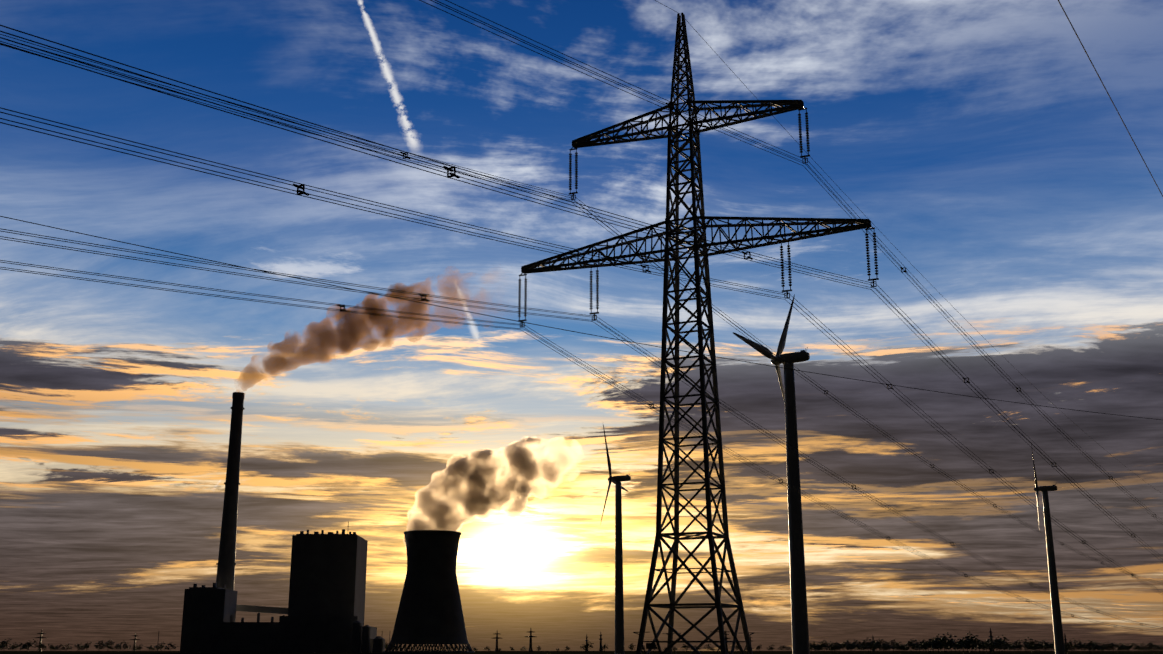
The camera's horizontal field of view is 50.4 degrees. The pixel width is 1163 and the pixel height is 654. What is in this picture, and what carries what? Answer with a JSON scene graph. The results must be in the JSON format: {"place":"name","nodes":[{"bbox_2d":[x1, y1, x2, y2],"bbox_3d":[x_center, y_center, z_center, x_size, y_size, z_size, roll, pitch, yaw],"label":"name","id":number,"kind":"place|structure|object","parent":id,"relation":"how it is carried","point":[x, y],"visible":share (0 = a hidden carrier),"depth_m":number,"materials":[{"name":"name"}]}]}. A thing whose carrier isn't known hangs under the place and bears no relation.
{"place":"outdoors","nodes":[
{"label":"outdoors","id":0,"kind":"place"},
{"bbox_2d":[0,651,1162,653],"bbox_3d":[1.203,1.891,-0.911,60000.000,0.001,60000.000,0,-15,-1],"label":"ground","id":1,"kind":"structure","parent":0,"point":[566,652],"depth_m":1551.00,"materials":[{"name":"soil"}]},
{"bbox_2d":[0,638,11,652],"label":"tree","id":2,"kind":"object","parent":1,"relation":"on","point":[4,644],"visible":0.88,"depth_m":1280.45,"materials":[{"name":"brown plant"}]},
{"bbox_2d":[6,642,17,649],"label":"tree","id":3,"kind":"object","parent":1,"relation":"on","point":[13,647],"visible":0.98,"depth_m":1316.52,"materials":[{"name":"brown plant"}]},
{"bbox_2d":[20,639,35,652],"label":"tree","id":4,"kind":"object","parent":1,"relation":"on","point":[28,645],"visible":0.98,"depth_m":1274.28,"materials":[{"name":"brown plant"}]},
{"bbox_2d":[33,640,46,651],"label":"tree","id":5,"kind":"object","parent":1,"relation":"on","point":[40,645],"visible":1,"depth_m":1266.93,"materials":[{"name":"brown plant"}]},
{"bbox_2d":[36,630,45,651],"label":"pylon","id":6,"kind":"object","parent":1,"relation":"on","point":[41,637],"visible":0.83,"depth_m":3301.64,"materials":[{"name":"metal"}]},
{"bbox_2d":[71,643,83,651],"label":"tree","id":7,"kind":"object","parent":1,"relation":"on","point":[79,646],"visible":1,"depth_m":1296.69,"materials":[{"name":"brown plant"}]},
{"bbox_2d":[83,641,91,651],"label":"tree","id":8,"kind":"object","parent":1,"relation":"on","point":[85,645],"visible":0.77,"depth_m":1664.78,"materials":[{"name":"brown plant"}]},
{"bbox_2d":[94,640,105,649],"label":"tree","id":9,"kind":"object","parent":1,"relation":"on","point":[100,643],"visible":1,"depth_m":1188.14,"materials":[{"name":"brown plant"}]},
{"bbox_2d":[103,640,114,652],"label":"tree","id":10,"kind":"object","parent":1,"relation":"on","point":[108,644],"visible":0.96,"depth_m":1250.05,"materials":[{"name":"brown plant"}]},
{"bbox_2d":[113,643,122,649],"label":"tree","id":11,"kind":"object","parent":1,"relation":"on","point":[118,646],"visible":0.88,"depth_m":1614.18,"materials":[{"name":"brown plant"}]},
{"bbox_2d":[120,642,130,649],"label":"tree","id":12,"kind":"object","parent":1,"relation":"on","point":[125,646],"visible":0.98,"depth_m":1512.88,"materials":[{"name":"brown plant"}]},
{"bbox_2d":[130,633,139,650],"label":"pylon","id":13,"kind":"object","parent":1,"relation":"on","point":[135,635],"visible":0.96,"depth_m":3840.60,"materials":[{"name":"metal"}]},
{"bbox_2d":[165,642,177,649],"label":"tree","id":14,"kind":"object","parent":1,"relation":"on","point":[171,645],"visible":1,"depth_m":1207.10,"materials":[{"name":"brown plant"}]},
{"bbox_2d":[157,392,389,652],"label":"power plant","id":15,"kind":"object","parent":1,"relation":"on","point":[325,610],"visible":0.98,"depth_m":1322.65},
{"bbox_2d":[383,530,474,652],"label":"cooling tower","id":16,"kind":"structure","parent":1,"relation":"on","point":[430,611],"depth_m":1264.54,"materials":[{"name":"concrete"}]},
{"bbox_2d":[492,631,502,651],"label":"pylon","id":17,"kind":"object","parent":1,"relation":"on","point":[496,638],"visible":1,"depth_m":3382.63,"materials":[{"name":"metal"}]},
{"bbox_2d":[525,629,535,651],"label":"pylon","id":18,"kind":"object","parent":1,"relation":"on","point":[530,643],"visible":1,"depth_m":3048.71,"materials":[{"name":"metal"}]},
{"bbox_2d":[580,641,593,652],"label":"tree","id":19,"kind":"object","parent":1,"relation":"on","point":[587,645],"visible":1,"depth_m":1300.68,"materials":[{"name":"brown plant"}]},
{"bbox_2d":[599,632,602,651],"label":"pylon","id":20,"kind":"object","parent":1,"relation":"on","point":[600,639],"visible":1,"depth_m":3678.95,"materials":[{"name":"metal"}]},
{"bbox_2d":[521,12,870,653],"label":"pylon","id":21,"kind":"object","parent":1,"relation":"on","point":[695,151],"visible":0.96,"depth_m":103.29,"materials":[{"name":"metal"}]},
{"bbox_2d":[0,0,1162,631],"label":"conductors","id":22,"kind":"object","parent":21,"relation":"attached to","point":[518,186],"visible":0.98,"depth_m":79.61,"materials":[{"name":"grey"}]},
{"bbox_2d":[0,0,1162,419],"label":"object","id":23,"kind":"structure","parent":21,"relation":"attached to","point":[646,344],"depth_m":87.42,"materials":[{"name":"grey"}]},
{"bbox_2d":[725,630,730,651],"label":"pylon","id":24,"kind":"object","parent":1,"relation":"on","point":[726,638],"visible":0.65,"depth_m":3466.66,"materials":[{"name":"metal"}]},
{"bbox_2d":[733,294,809,653],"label":"wind turbine","id":25,"kind":"object","parent":1,"relation":"on","point":[800,629],"visible":0.94,"depth_m":309.04,"materials":[{"name":"paint"}]},
{"bbox_2d":[809,641,819,650],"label":"tree","id":26,"kind":"object","parent":1,"relation":"on","point":[812,646],"visible":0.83,"depth_m":955.19,"materials":[{"name":"brown plant"}]},
{"bbox_2d":[815,640,829,653],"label":"tree","id":27,"kind":"object","parent":1,"relation":"on","point":[823,645],"visible":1,"depth_m":948.49,"materials":[{"name":"brown plant"}]},
{"bbox_2d":[828,642,839,650],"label":"tree","id":28,"kind":"object","parent":1,"relation":"on","point":[834,647],"visible":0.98,"depth_m":952.00,"materials":[{"name":"brown plant"}]},
{"bbox_2d":[837,641,852,650],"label":"tree","id":29,"kind":"object","parent":1,"relation":"on","point":[844,645],"visible":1,"depth_m":913.66,"materials":[{"name":"brown plant"}]},
{"bbox_2d":[840,640,859,648],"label":"tree","id":30,"kind":"object","parent":1,"relation":"on","point":[850,643],"visible":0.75,"depth_m":987.68,"materials":[{"name":"brown plant"}]},
{"bbox_2d":[856,640,869,649],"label":"tree","id":31,"kind":"object","parent":1,"relation":"on","point":[861,646],"visible":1,"depth_m":998.39,"materials":[{"name":"brown plant"}]},
{"bbox_2d":[864,638,878,652],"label":"tree","id":32,"kind":"object","parent":1,"relation":"on","point":[870,644],"visible":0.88,"depth_m":1013.54,"materials":[{"name":"brown plant"}]},
{"bbox_2d":[873,638,890,652],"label":"tree","id":33,"kind":"object","parent":1,"relation":"on","point":[879,642],"visible":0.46,"depth_m":1058.69,"materials":[{"name":"brown plant"}]},
{"bbox_2d":[878,642,887,650],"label":"tree","id":34,"kind":"object","parent":1,"relation":"on","point":[883,648],"visible":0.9,"depth_m":1025.48,"materials":[{"name":"brown plant"}]},
{"bbox_2d":[885,639,902,652],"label":"tree","id":35,"kind":"object","parent":1,"relation":"on","point":[893,641],"visible":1,"depth_m":1001.83,"materials":[{"name":"brown plant"}]},
{"bbox_2d":[905,638,913,652],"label":"tree","id":36,"kind":"object","parent":1,"relation":"on","point":[910,643],"visible":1,"depth_m":1039.96,"materials":[{"name":"brown plant"}]},
{"bbox_2d":[911,639,917,652],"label":"tree","id":37,"kind":"object","parent":1,"relation":"on","point":[915,646],"visible":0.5,"depth_m":1100.85,"materials":[{"name":"brown plant"}]},
{"bbox_2d":[918,640,938,653],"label":"tree","id":38,"kind":"object","parent":1,"relation":"on","point":[927,643],"visible":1,"depth_m":889.51,"materials":[{"name":"brown plant"}]},
{"bbox_2d":[914,638,942,653],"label":"tree","id":39,"kind":"object","parent":1,"relation":"on","point":[933,640],"visible":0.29,"depth_m":932.07,"materials":[{"name":"brown plant"}]},
{"bbox_2d":[929,634,946,653],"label":"tree","id":40,"kind":"object","parent":1,"relation":"on","point":[937,636],"visible":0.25,"depth_m":958.20,"materials":[{"name":"brown plant"}]},
{"bbox_2d":[931,632,956,653],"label":"tree","id":41,"kind":"object","parent":1,"relation":"on","point":[940,640],"visible":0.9,"depth_m":926.30,"materials":[{"name":"brown plant"}]},
{"bbox_2d":[941,638,955,649],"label":"tree","id":42,"kind":"object","parent":1,"relation":"on","point":[951,646],"visible":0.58,"depth_m":1047.65,"materials":[{"name":"brown plant"}]},
{"bbox_2d":[952,639,965,653],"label":"tree","id":43,"kind":"object","parent":1,"relation":"on","point":[958,645],"visible":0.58,"depth_m":901.13,"materials":[{"name":"brown plant"}]},
{"bbox_2d":[954,634,974,653],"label":"tree","id":44,"kind":"object","parent":1,"relation":"on","point":[966,643],"visible":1,"depth_m":884.53,"materials":[{"name":"brown plant"}]},
{"bbox_2d":[961,631,980,653],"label":"tree","id":45,"kind":"object","parent":1,"relation":"on","point":[975,639],"visible":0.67,"depth_m":900.66,"materials":[{"name":"brown plant"}]},
{"bbox_2d":[979,640,994,653],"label":"tree","id":46,"kind":"object","parent":1,"relation":"on","point":[986,644],"visible":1,"depth_m":893.71,"materials":[{"name":"brown plant"}]},
{"bbox_2d":[984,637,997,653],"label":"tree","id":47,"kind":"object","parent":1,"relation":"on","point":[989,641],"visible":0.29,"depth_m":944.37,"materials":[{"name":"brown plant"}]},
{"bbox_2d":[989,628,993,651],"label":"pylon","id":48,"kind":"object","parent":1,"relation":"on","point":[990,636],"visible":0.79,"depth_m":3046.38,"materials":[{"name":"metal"}]},
{"bbox_2d":[985,640,1002,653],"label":"tree","id":49,"kind":"object","parent":1,"relation":"on","point":[994,644],"visible":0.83,"depth_m":908.79,"materials":[{"name":"brown plant"}]},
{"bbox_2d":[991,635,1006,653],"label":"tree","id":50,"kind":"object","parent":1,"relation":"on","point":[1000,641],"visible":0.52,"depth_m":953.38,"materials":[{"name":"brown plant"}]},
{"bbox_2d":[1000,642,1014,652],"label":"tree","id":51,"kind":"object","parent":1,"relation":"on","point":[1008,646],"visible":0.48,"depth_m":1085.35,"materials":[{"name":"brown plant"}]},
{"bbox_2d":[1008,643,1018,653],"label":"tree","id":52,"kind":"object","parent":1,"relation":"on","point":[1013,647],"visible":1,"depth_m":976.88,"materials":[{"name":"brown plant"}]},
{"bbox_2d":[1013,640,1021,652],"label":"tree","id":53,"kind":"object","parent":1,"relation":"on","point":[1018,643],"visible":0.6,"depth_m":1076.62,"materials":[{"name":"brown plant"}]},
{"bbox_2d":[1020,642,1030,653],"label":"tree","id":54,"kind":"object","parent":1,"relation":"on","point":[1024,645],"visible":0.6,"depth_m":937.89,"materials":[{"name":"brown plant"}]},
{"bbox_2d":[1025,637,1041,652],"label":"tree","id":55,"kind":"object","parent":1,"relation":"on","point":[1031,644],"visible":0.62,"depth_m":919.53,"materials":[{"name":"brown plant"}]},
{"bbox_2d":[1028,639,1044,653],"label":"tree","id":56,"kind":"object","parent":1,"relation":"on","point":[1031,647],"visible":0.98,"depth_m":912.99,"materials":[{"name":"green plant"}]},
{"bbox_2d":[1037,640,1052,649],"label":"tree","id":57,"kind":"object","parent":1,"relation":"on","point":[1045,644],"visible":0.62,"depth_m":921.81,"materials":[{"name":"green plant"}]},
{"bbox_2d":[1044,641,1054,653],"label":"tree","id":58,"kind":"object","parent":1,"relation":"on","point":[1049,645],"visible":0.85,"depth_m":875.25,"materials":[{"name":"green plant"}]},
{"bbox_2d":[1064,638,1076,652],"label":"tree","id":59,"kind":"object","parent":1,"relation":"on","point":[1069,645],"visible":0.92,"depth_m":893.73,"materials":[{"name":"green plant"}]},
{"bbox_2d":[1073,641,1088,653],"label":"tree","id":60,"kind":"object","parent":1,"relation":"on","point":[1080,644],"visible":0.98,"depth_m":890.24,"materials":[{"name":"green plant"}]},
{"bbox_2d":[1084,640,1099,653],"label":"tree","id":61,"kind":"object","parent":1,"relation":"on","point":[1090,643],"visible":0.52,"depth_m":912.87,"materials":[{"name":"green plant"}]},
{"bbox_2d":[1088,643,1102,653],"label":"tree","id":62,"kind":"object","parent":1,"relation":"on","point":[1096,646],"visible":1,"depth_m":861.49,"materials":[{"name":"green plant"}]},
{"bbox_2d":[1100,642,1111,653],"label":"tree","id":63,"kind":"object","parent":1,"relation":"on","point":[1106,647],"visible":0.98,"depth_m":872.40,"materials":[{"name":"green plant"}]},
{"bbox_2d":[1105,641,1121,653],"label":"tree","id":64,"kind":"object","parent":1,"relation":"on","point":[1112,645],"visible":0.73,"depth_m":891.04,"materials":[{"name":"green plant"}]},
{"bbox_2d":[1116,643,1128,649],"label":"tree","id":65,"kind":"object","parent":1,"relation":"on","point":[1122,647],"visible":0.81,"depth_m":931.22,"materials":[{"name":"green plant"}]},
{"bbox_2d":[1133,643,1141,651],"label":"tree","id":66,"kind":"object","parent":1,"relation":"on","point":[1137,647],"visible":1,"depth_m":933.34,"materials":[{"name":"green plant"}]},
{"bbox_2d":[1146,642,1155,653],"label":"tree","id":67,"kind":"object","parent":1,"relation":"on","point":[1149,646],"visible":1,"depth_m":876.16,"materials":[{"name":"green plant"}]},
{"bbox_2d":[0,0,1162,650],"label":"sky","id":68,"kind":"structure","parent":0,"point":[981,140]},
{"bbox_2d":[600,425,630,653],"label":"wind turbine","id":69,"kind":"object","parent":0,"point":[619,614],"visible":1,"depth_m":532.80,"materials":[{"name":"paint"}]},
{"bbox_2d":[518,106,878,327],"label":"pylon insulators","id":70,"kind":"object","parent":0,"point":[781,246],"visible":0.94,"depth_m":103.89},
{"bbox_2d":[1031,444,1064,653],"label":"wind turbine","id":71,"kind":"object","parent":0,"point":[1057,628],"visible":1,"depth_m":565.79,"materials":[{"name":"paint"}]}
]}

